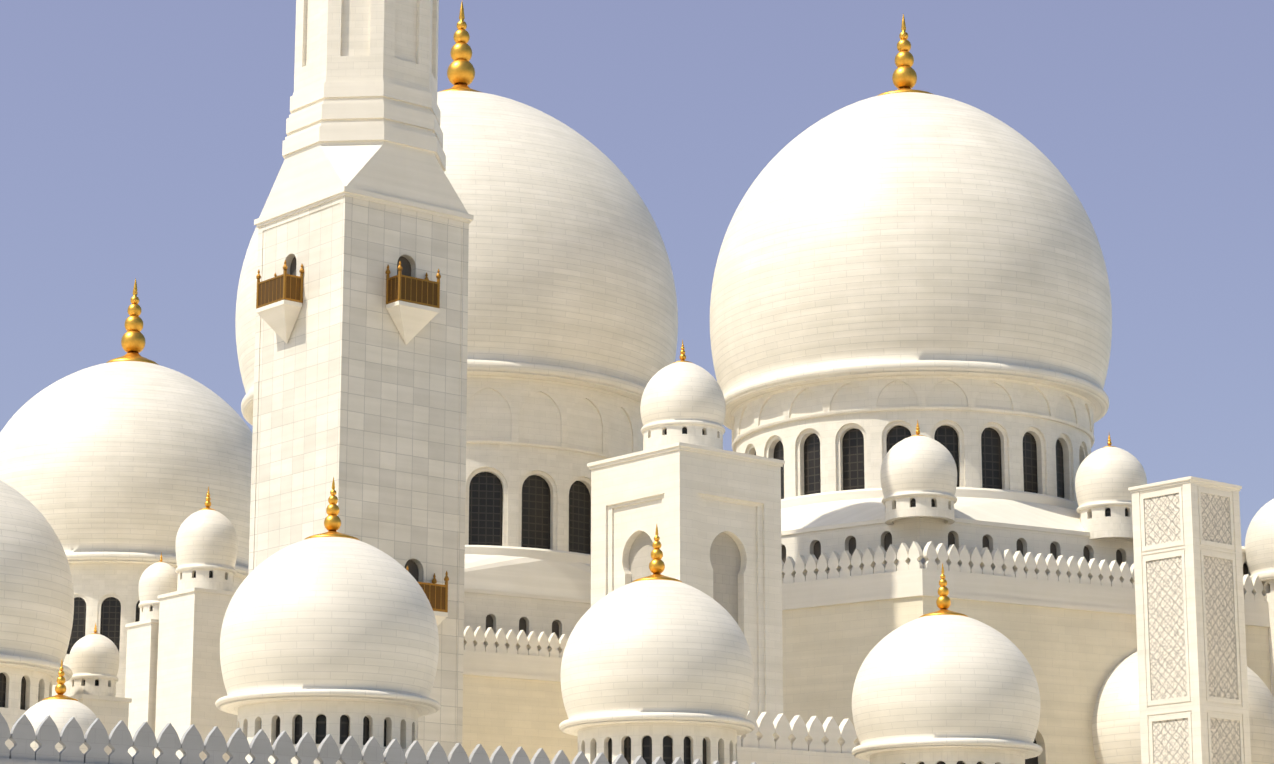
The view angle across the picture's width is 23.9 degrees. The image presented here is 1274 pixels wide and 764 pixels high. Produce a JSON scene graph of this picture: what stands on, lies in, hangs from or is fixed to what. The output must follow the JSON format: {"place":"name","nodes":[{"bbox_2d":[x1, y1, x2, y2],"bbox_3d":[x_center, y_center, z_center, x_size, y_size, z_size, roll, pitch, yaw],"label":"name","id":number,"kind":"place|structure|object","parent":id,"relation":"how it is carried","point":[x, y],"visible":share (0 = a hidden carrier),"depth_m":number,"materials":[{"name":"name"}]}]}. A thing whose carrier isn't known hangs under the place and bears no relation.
{"place":"outdoors","nodes":[
{"label":"outdoors","id":0,"kind":"place"},
{"bbox_2d":[69,694,131,754],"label":"wall","id":1,"kind":"structure","parent":0,"point":[110,713],"depth_m":197.03,"materials":[{"name":"stone"}]},
{"bbox_2d":[70,678,115,696],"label":"dome drum","id":2,"kind":"object","parent":1,"relation":"on","point":[105,687],"visible":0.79,"depth_m":197.44,"materials":[{"name":"stone"}]},
{"bbox_2d":[69,634,119,681],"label":"dome","id":3,"kind":"structure","parent":2,"relation":"on","point":[93,655],"depth_m":197.79,"materials":[{"name":"stone"}]},
{"bbox_2d":[125,619,158,755],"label":"tower","id":4,"kind":"structure","parent":0,"point":[141,665],"depth_m":230.38,"materials":[{"name":"stone"}]},
{"bbox_2d":[140,605,158,620],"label":"dome drum","id":5,"kind":"object","parent":4,"relation":"on","point":[146,612],"visible":0.21,"depth_m":231.66,"materials":[{"name":"stone"}]},
{"bbox_2d":[138,562,177,607],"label":"dome","id":6,"kind":"structure","parent":5,"relation":"on","point":[157,579],"depth_m":232.14,"materials":[{"name":"stone"}]},
{"bbox_2d":[154,587,237,761],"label":"tower","id":7,"kind":"structure","parent":0,"point":[190,689],"depth_m":227.02,"materials":[{"name":"stone"}]},
{"bbox_2d":[177,569,233,591],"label":"dome drum","id":8,"kind":"object","parent":7,"relation":"on","point":[221,580],"visible":0.67,"depth_m":228.85,"materials":[{"name":"stone"}]},
{"bbox_2d":[194,571,211,577],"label":"windows","id":9,"kind":"structure","parent":8,"relation":"attached to","point":[210,574],"depth_m":229.06,"materials":[{"name":"black glass"}]},
{"bbox_2d":[175,510,237,574],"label":"dome","id":10,"kind":"structure","parent":8,"relation":"on","point":[206,539],"depth_m":229.41,"materials":[{"name":"stone"}]},
{"bbox_2d":[200,486,215,510],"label":"finial","id":11,"kind":"object","parent":10,"relation":"on","point":[208,502],"visible":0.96,"depth_m":231.80,"materials":[{"name":"gold metal"}]},
{"bbox_2d":[237,700,417,763],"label":"dome drum","id":12,"kind":"object","parent":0,"point":[402,724],"visible":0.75,"depth_m":134.79,"materials":[{"name":"white stone"}]},
{"bbox_2d":[261,715,386,746],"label":"drum windows","id":13,"kind":"structure","parent":12,"relation":"attached to","point":[321,728],"depth_m":134.56,"materials":[{"name":"black glass"}]},
{"bbox_2d":[0,0,1273,546],"label":"sky","id":14,"kind":"structure","parent":0,"point":[142,140],"materials":[{"name":"blue"}]},
{"bbox_2d":[578,723,736,763],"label":"dome drum","id":15,"kind":"object","parent":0,"point":[593,742],"visible":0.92,"depth_m":153.42,"materials":[{"name":"white stone"}]},
{"bbox_2d":[608,736,718,763],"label":"drum windows","id":16,"kind":"structure","parent":15,"relation":"in","point":[647,749],"depth_m":153.23,"materials":[{"name":"black glass"}]},
{"bbox_2d":[591,449,782,738],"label":"corner pier","id":17,"kind":"structure","parent":0,"point":[691,505],"depth_m":191.31,"materials":[{"name":"white stone"}]},
{"bbox_2d":[587,442,784,469],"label":"cornice","id":18,"kind":"structure","parent":17,"relation":"on","point":[683,446],"depth_m":191.83,"materials":[{"name":"stone"}]},
{"bbox_2d":[643,425,722,449],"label":"dome drum","id":19,"kind":"object","parent":18,"relation":"on","point":[655,437],"visible":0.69,"depth_m":193.21,"materials":[{"name":"stone"}]},
{"bbox_2d":[640,362,725,433],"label":"dome","id":20,"kind":"structure","parent":19,"relation":"on","point":[682,393],"depth_m":193.77,"materials":[{"name":"stone"}]},
{"bbox_2d":[673,340,691,362],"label":"finial","id":21,"kind":"object","parent":20,"relation":"on","point":[682,356],"visible":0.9,"depth_m":196.48,"materials":[{"name":"gold metal"}]},
{"bbox_2d":[665,427,703,434],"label":"windows","id":22,"kind":"structure","parent":19,"relation":"attached to","point":[684,430],"depth_m":193.27,"materials":[{"name":"black glass"}]},
{"bbox_2d":[870,748,1024,763],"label":"dome drum","id":23,"kind":"object","parent":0,"point":[953,756],"visible":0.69,"depth_m":156.52,"materials":[{"name":"white stone"}]},
{"bbox_2d":[904,761,995,763],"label":"drum windows","id":24,"kind":"structure","parent":23,"relation":"in","point":[942,762],"depth_m":156.41,"materials":[{"name":"black glass"}]},
{"bbox_3d":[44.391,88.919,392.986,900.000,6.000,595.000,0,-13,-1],"label":"plinth paving","id":25,"kind":"structure","parent":0,"visible":0},
{"bbox_2d":[0,666,52,749],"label":"dome drum","id":26,"kind":"object","parent":25,"relation":"on","point":[37,683],"visible":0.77,"depth_m":184.57,"materials":[{"name":"stone"}]},
{"bbox_2d":[0,673,38,709],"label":"window","id":27,"kind":"structure","parent":26,"relation":"attached to","point":[3,689],"depth_m":184.20,"materials":[{"name":"black glass"}]},
{"bbox_2d":[0,480,73,684],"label":"dome","id":28,"kind":"structure","parent":26,"relation":"on","point":[36,602],"depth_m":185.80,"materials":[{"name":"stone"}]},
{"bbox_2d":[52,563,243,697],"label":"dome drum","id":29,"kind":"object","parent":25,"relation":"on","point":[95,585],"visible":0.08,"depth_m":287.96,"materials":[{"name":"stone"}]},
{"bbox_2d":[67,597,139,653],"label":"arched windows","id":30,"kind":"structure","parent":29,"relation":"attached to","point":[110,617],"depth_m":287.67,"materials":[{"name":"black glass"}]},
{"bbox_2d":[0,361,251,578],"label":"dome","id":31,"kind":"structure","parent":29,"relation":"on","point":[122,462],"depth_m":291.00,"materials":[{"name":"stone"}]},
{"bbox_2d":[106,278,157,364],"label":"finial","id":32,"kind":"object","parent":31,"relation":"on","point":[133,342],"visible":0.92,"depth_m":305.74,"materials":[{"name":"gold metal"}]},
{"bbox_2d":[462,675,577,763],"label":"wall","id":33,"kind":"structure","parent":25,"relation":"on","point":[510,716],"depth_m":233.70,"materials":[{"name":"beige stone"}]},
{"bbox_2d":[464,592,590,651],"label":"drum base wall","id":34,"kind":"structure","parent":33,"relation":"attached to","point":[507,613],"depth_m":238.89,"materials":[{"name":"white stone"}]},
{"bbox_2d":[464,588,590,603],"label":"ledge","id":35,"kind":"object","parent":34,"relation":"attached to","point":[479,591],"depth_m":239.18,"materials":[{"name":"stone"}]},
{"bbox_2d":[464,554,590,599],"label":"dome roof","id":36,"kind":"structure","parent":35,"relation":"on","point":[514,574],"depth_m":240.21,"materials":[{"name":"stone"}]},
{"bbox_2d":[465,545,590,563],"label":"ledge","id":37,"kind":"object","parent":36,"relation":"on","point":[555,555],"depth_m":241.23,"materials":[{"name":"stone"}]},
{"bbox_2d":[465,443,608,554],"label":"dome drum","id":38,"kind":"object","parent":36,"relation":"on","point":[512,468],"visible":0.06,"depth_m":242.93,"materials":[{"name":"stone"}]},
{"bbox_2d":[469,472,590,553],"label":"arched windows","id":39,"kind":"structure","parent":38,"relation":"attached to","point":[485,506],"depth_m":242.95,"materials":[{"name":"black glass"}]},
{"bbox_2d":[466,375,642,457],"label":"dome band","id":40,"kind":"object","parent":38,"relation":"on","point":[520,411],"visible":0.19,"depth_m":244.69,"materials":[{"name":"stone"}]},
{"bbox_2d":[235,91,677,425],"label":"dome","id":41,"kind":"structure","parent":40,"relation":"on","point":[570,277],"depth_m":247.81,"materials":[{"name":"stone"}]},
{"bbox_2d":[439,2,482,92],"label":"finial","id":42,"kind":"object","parent":41,"relation":"on","point":[461,73],"visible":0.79,"depth_m":265.95,"materials":[{"name":"gold metal"}]},
{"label":"dome coping","id":43,"kind":"object","parent":33,"relation":"on","visible":0},
{"bbox_2d":[463,626,567,657],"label":"dome merlons","id":44,"kind":"object","parent":43,"relation":"on","point":[500,639],"visible":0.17,"depth_m":235.07,"materials":[{"name":"stone"}]},
{"bbox_2d":[737,746,869,763],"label":"parapet wall","id":45,"kind":"structure","parent":25,"relation":"on","point":[747,755],"depth_m":172.02,"materials":[{"name":"stone"}]},
{"bbox_2d":[737,711,860,753],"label":"parapet merlons","id":46,"kind":"object","parent":45,"relation":"on","point":[813,731],"visible":0.48,"depth_m":172.89,"materials":[{"name":"stone"}]},
{"bbox_2d":[782,596,1271,763],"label":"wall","id":47,"kind":"structure","parent":25,"relation":"on","point":[1074,657],"depth_m":211.82,"materials":[{"name":"beige stone"}]},
{"bbox_2d":[781,519,1250,577],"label":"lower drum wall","id":48,"kind":"structure","parent":47,"relation":"attached to","point":[921,532],"depth_m":215.66,"materials":[{"name":"white stone"}]},
{"bbox_2d":[781,517,1244,552],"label":"roof ledge","id":49,"kind":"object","parent":48,"relation":"on","point":[957,520],"depth_m":215.88,"materials":[{"name":"stone"}]},
{"bbox_2d":[885,496,954,524],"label":"dome drum","id":50,"kind":"object","parent":49,"relation":"on","point":[901,508],"visible":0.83,"depth_m":210.37,"materials":[{"name":"stone"}]},
{"bbox_2d":[880,436,956,504],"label":"dome","id":51,"kind":"structure","parent":50,"relation":"on","point":[911,466],"depth_m":210.82,"materials":[{"name":"stone"}]},
{"bbox_2d":[910,420,923,436],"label":"finial","id":52,"kind":"object","parent":51,"relation":"on","point":[917,432],"visible":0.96,"depth_m":213.49,"materials":[{"name":"gold metal"}]},
{"bbox_2d":[911,499,934,506],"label":"windows","id":53,"kind":"structure","parent":50,"relation":"on","point":[913,502],"depth_m":210.47,"materials":[{"name":"black glass"}]},
{"bbox_2d":[781,497,1244,548],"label":"dome roof","id":54,"kind":"structure","parent":49,"relation":"on","point":[971,508],"depth_m":218.76,"materials":[{"name":"stone"}]},
{"bbox_2d":[736,410,1090,501],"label":"dome drum","id":55,"kind":"object","parent":54,"relation":"on","point":[876,427],"visible":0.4,"depth_m":222.31,"materials":[{"name":"stone"}]},
{"bbox_2d":[755,425,1063,498],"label":"arched windows","id":56,"kind":"structure","parent":55,"relation":"attached to","point":[853,454],"depth_m":222.33,"materials":[{"name":"black glass"}]},
{"bbox_2d":[730,375,1094,451],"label":"dome drum band","id":57,"kind":"object","parent":55,"relation":"on","point":[911,392],"visible":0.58,"depth_m":222.77,"materials":[{"name":"stone"}]},
{"bbox_2d":[710,92,1111,429],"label":"dome","id":58,"kind":"structure","parent":57,"relation":"on","point":[906,233],"depth_m":224.79,"materials":[{"name":"stone"}]},
{"bbox_2d":[877,14,934,95],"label":"finial","id":59,"kind":"object","parent":58,"relation":"on","point":[904,77],"visible":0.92,"depth_m":240.73,"materials":[{"name":"gold metal"}]},
{"bbox_2d":[781,487,1078,509],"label":"drum base ledge","id":60,"kind":"object","parent":54,"relation":"on","point":[1014,495],"visible":0.12,"depth_m":221.00,"materials":[{"name":"stone"}]},
{"bbox_2d":[1079,506,1132,539],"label":"dome drum","id":61,"kind":"object","parent":49,"relation":"on","point":[1117,523],"visible":0.69,"depth_m":218.55,"materials":[{"name":"stone"}]},
{"bbox_2d":[1091,508,1127,517],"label":"windows","id":62,"kind":"structure","parent":61,"relation":"on","point":[1107,511],"depth_m":218.97,"materials":[{"name":"black glass"}]},
{"bbox_2d":[1075,447,1146,513],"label":"dome","id":63,"kind":"structure","parent":61,"relation":"on","point":[1107,476],"depth_m":219.32,"materials":[{"name":"stone"}]},
{"bbox_2d":[1102,434,1114,447],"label":"finial","id":64,"kind":"object","parent":63,"relation":"on","point":[1109,443],"visible":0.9,"depth_m":221.92,"materials":[{"name":"gold metal"}]},
{"bbox_2d":[782,568,1269,626],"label":"parapet band","id":65,"kind":"object","parent":47,"relation":"on","point":[925,582],"visible":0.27,"depth_m":211.84,"materials":[{"name":"stone"}]},
{"bbox_2d":[782,541,1265,600],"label":"dome merlons","id":66,"kind":"object","parent":65,"relation":"on","point":[1029,566],"visible":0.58,"depth_m":212.51,"materials":[{"name":"stone"}]},
{"bbox_2d":[1025,739,1037,763],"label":"window","id":67,"kind":"structure","parent":47,"relation":"attached to","point":[1033,760],"depth_m":210.63,"materials":[{"name":"grey glass"}]},
{"bbox_2d":[1131,482,1250,763],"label":"carved pillar","id":68,"kind":"structure","parent":25,"relation":"on","point":[1198,706],"depth_m":198.35,"materials":[{"name":"stone"}]},
{"bbox_2d":[1128,476,1241,492],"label":"cornice","id":69,"kind":"structure","parent":68,"relation":"on","point":[1185,480],"depth_m":200.31,"materials":[{"name":"white stone"}]},
{"bbox_2d":[1144,493,1240,763],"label":"lattice panels","id":70,"kind":"object","parent":68,"relation":"attached to","point":[1166,632],"visible":0.44,"depth_m":198.36,"materials":[{"name":"white stone"}]},
{"bbox_2d":[1264,580,1273,696],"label":"wall","id":71,"kind":"structure","parent":25,"relation":"on","point":[1269,593],"depth_m":222.26,"materials":[{"name":"stone"}]},
{"bbox_2d":[1245,499,1273,581],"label":"dome","id":72,"kind":"structure","parent":71,"relation":"on","point":[1259,545],"depth_m":223.52,"materials":[{"name":"stone"}]},
{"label":"arcade roof","id":73,"kind":"object","parent":25,"relation":"on","visible":0},
{"bbox_2d":[24,699,96,753],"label":"arcade dome","id":74,"kind":"structure","parent":73,"relation":"on","point":[61,712],"depth_m":166.60,"materials":[{"name":"stone"}]},
{"bbox_2d":[42,660,77,700],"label":"finial","id":75,"kind":"object","parent":74,"relation":"on","point":[60,689],"visible":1,"depth_m":168.45,"materials":[{"name":"gold metal"}]},
{"bbox_2d":[215,537,440,716],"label":"arcade dome","id":76,"kind":"structure","parent":73,"relation":"on","point":[329,618],"depth_m":135.21,"materials":[{"name":"stone"}]},
{"bbox_2d":[304,477,359,540],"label":"finial","id":77,"kind":"object","parent":76,"relation":"on","point":[332,522],"visible":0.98,"depth_m":140.04,"materials":[{"name":"gold metal"}]},
{"bbox_2d":[559,580,754,735],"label":"arcade dome","id":78,"kind":"structure","parent":73,"relation":"on","point":[656,651],"depth_m":153.87,"materials":[{"name":"stone"}]},
{"bbox_2d":[631,525,681,582],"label":"finial","id":79,"kind":"object","parent":78,"relation":"on","point":[656,566],"visible":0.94,"depth_m":158.70,"materials":[{"name":"gold metal"}]},
{"bbox_2d":[852,615,1042,760],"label":"arcade dome","id":80,"kind":"structure","parent":73,"relation":"on","point":[943,681],"depth_m":157.01,"materials":[{"name":"stone"}]},
{"bbox_2d":[919,563,967,617],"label":"finial","id":81,"kind":"object","parent":80,"relation":"on","point":[943,602],"visible":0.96,"depth_m":161.73,"materials":[{"name":"gold metal"}]},
{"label":"dome drum","id":82,"kind":"object","parent":25,"relation":"on","visible":0},
{"bbox_2d":[1092,651,1273,763],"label":"dome","id":83,"kind":"structure","parent":82,"relation":"on","point":[1116,727],"depth_m":210.60,"materials":[{"name":"stone"}]},
{"label":"ground","id":84,"kind":"structure","parent":0,"visible":0},
{"bbox_2d":[0,758,93,763],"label":"wall","id":85,"kind":"structure","parent":84,"relation":"on","point":[11,761],"depth_m":122.35,"materials":[{"name":"stone"}]},
{"bbox_2d":[0,713,755,763],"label":"fore wall merlons","id":86,"kind":"object","parent":85,"relation":"on","point":[22,735],"visible":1,"depth_m":127.26,"materials":[{"name":"stone"}]},
{"bbox_2d":[248,196,468,757],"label":"minaret shaft","id":87,"kind":"object","parent":84,"relation":"on","point":[360,401],"visible":0.56,"depth_m":196.65,"materials":[{"name":"white stone"}]},
{"bbox_2d":[258,304,301,343],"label":"balcony bracket","id":88,"kind":"object","parent":87,"relation":"attached to","point":[280,320],"visible":1,"depth_m":198.44,"materials":[{"name":"white stone"}]},
{"bbox_2d":[256,300,301,312],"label":"balcony floor slab","id":89,"kind":"structure","parent":88,"relation":"on","point":[276,304],"depth_m":198.03,"materials":[{"name":"white stone"}]},
{"bbox_2d":[256,260,303,308],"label":"balcony railing","id":90,"kind":"object","parent":87,"relation":"attached to","point":[284,274],"visible":0.69,"depth_m":198.34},
{"bbox_2d":[258,276,300,305],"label":"balcony railing","id":91,"kind":"object","parent":90,"relation":"attached to","point":[271,287],"visible":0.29,"depth_m":198.34,"materials":[{"name":"brown wood"}]},
{"bbox_2d":[290,256,418,581],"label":"door","id":92,"kind":"structure","parent":87,"relation":"in","point":[410,564],"depth_m":199.12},
{"bbox_2d":[254,186,473,227],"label":"cornice","id":93,"kind":"structure","parent":87,"relation":"on","point":[359,194],"depth_m":199.50,"materials":[{"name":"white stone"}]},
{"bbox_2d":[259,144,467,217],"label":"sloped minaret transition","id":94,"kind":"object","parent":93,"relation":"on","point":[400,173],"visible":0.66,"depth_m":199.67,"materials":[{"name":"white stone"}]},
{"bbox_2d":[282,77,445,170],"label":"minaret mouldings","id":95,"kind":"object","parent":94,"relation":"on","point":[358,111],"visible":0.79,"depth_m":200.38,"materials":[{"name":"white stone"}]},
{"bbox_2d":[294,0,438,102],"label":"minaret shaft","id":96,"kind":"object","parent":95,"relation":"on","point":[396,40],"visible":0.74,"depth_m":202.06,"materials":[{"name":"white stone"}]},
{"bbox_2d":[387,305,437,344],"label":"balcony bracket","id":97,"kind":"object","parent":87,"relation":"attached to","point":[410,323],"visible":1,"depth_m":196.96,"materials":[{"name":"white stone"}]},
{"bbox_2d":[386,301,439,312],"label":"balcony floor slab","id":98,"kind":"structure","parent":97,"relation":"on","point":[413,305],"depth_m":196.65,"materials":[{"name":"white stone"}]},
{"bbox_2d":[386,261,440,307],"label":"balcony railing","id":99,"kind":"object","parent":87,"relation":"attached to","point":[400,275],"visible":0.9,"depth_m":197.01,"materials":[{"name":"brown wood"}]},
{"bbox_2d":[388,277,436,305],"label":"balcony railing","id":100,"kind":"object","parent":99,"relation":"attached to","point":[411,293],"visible":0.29,"depth_m":196.92,"materials":[{"name":"brown wood"}]},
{"bbox_2d":[406,566,448,611],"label":"balcony railing","id":101,"kind":"object","parent":87,"relation":"attached to","point":[434,580],"visible":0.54,"depth_m":194.15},
{"bbox_2d":[419,584,444,609],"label":"balcony railing","id":102,"kind":"object","parent":101,"relation":"attached to","point":[440,595],"visible":0.19,"depth_m":193.75,"materials":[{"name":"brown wood"}]},
{"bbox_2d":[433,611,447,616],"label":"balcony floor slab","id":103,"kind":"structure","parent":87,"relation":"attached to","point":[438,613],"depth_m":193.72,"materials":[{"name":"white stone"}]},
{"bbox_2d":[435,616,445,625],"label":"balcony bracket","id":104,"kind":"object","parent":87,"relation":"attached to","point":[439,619],"visible":0.06,"depth_m":193.82,"materials":[{"name":"white stone"}]}
]}

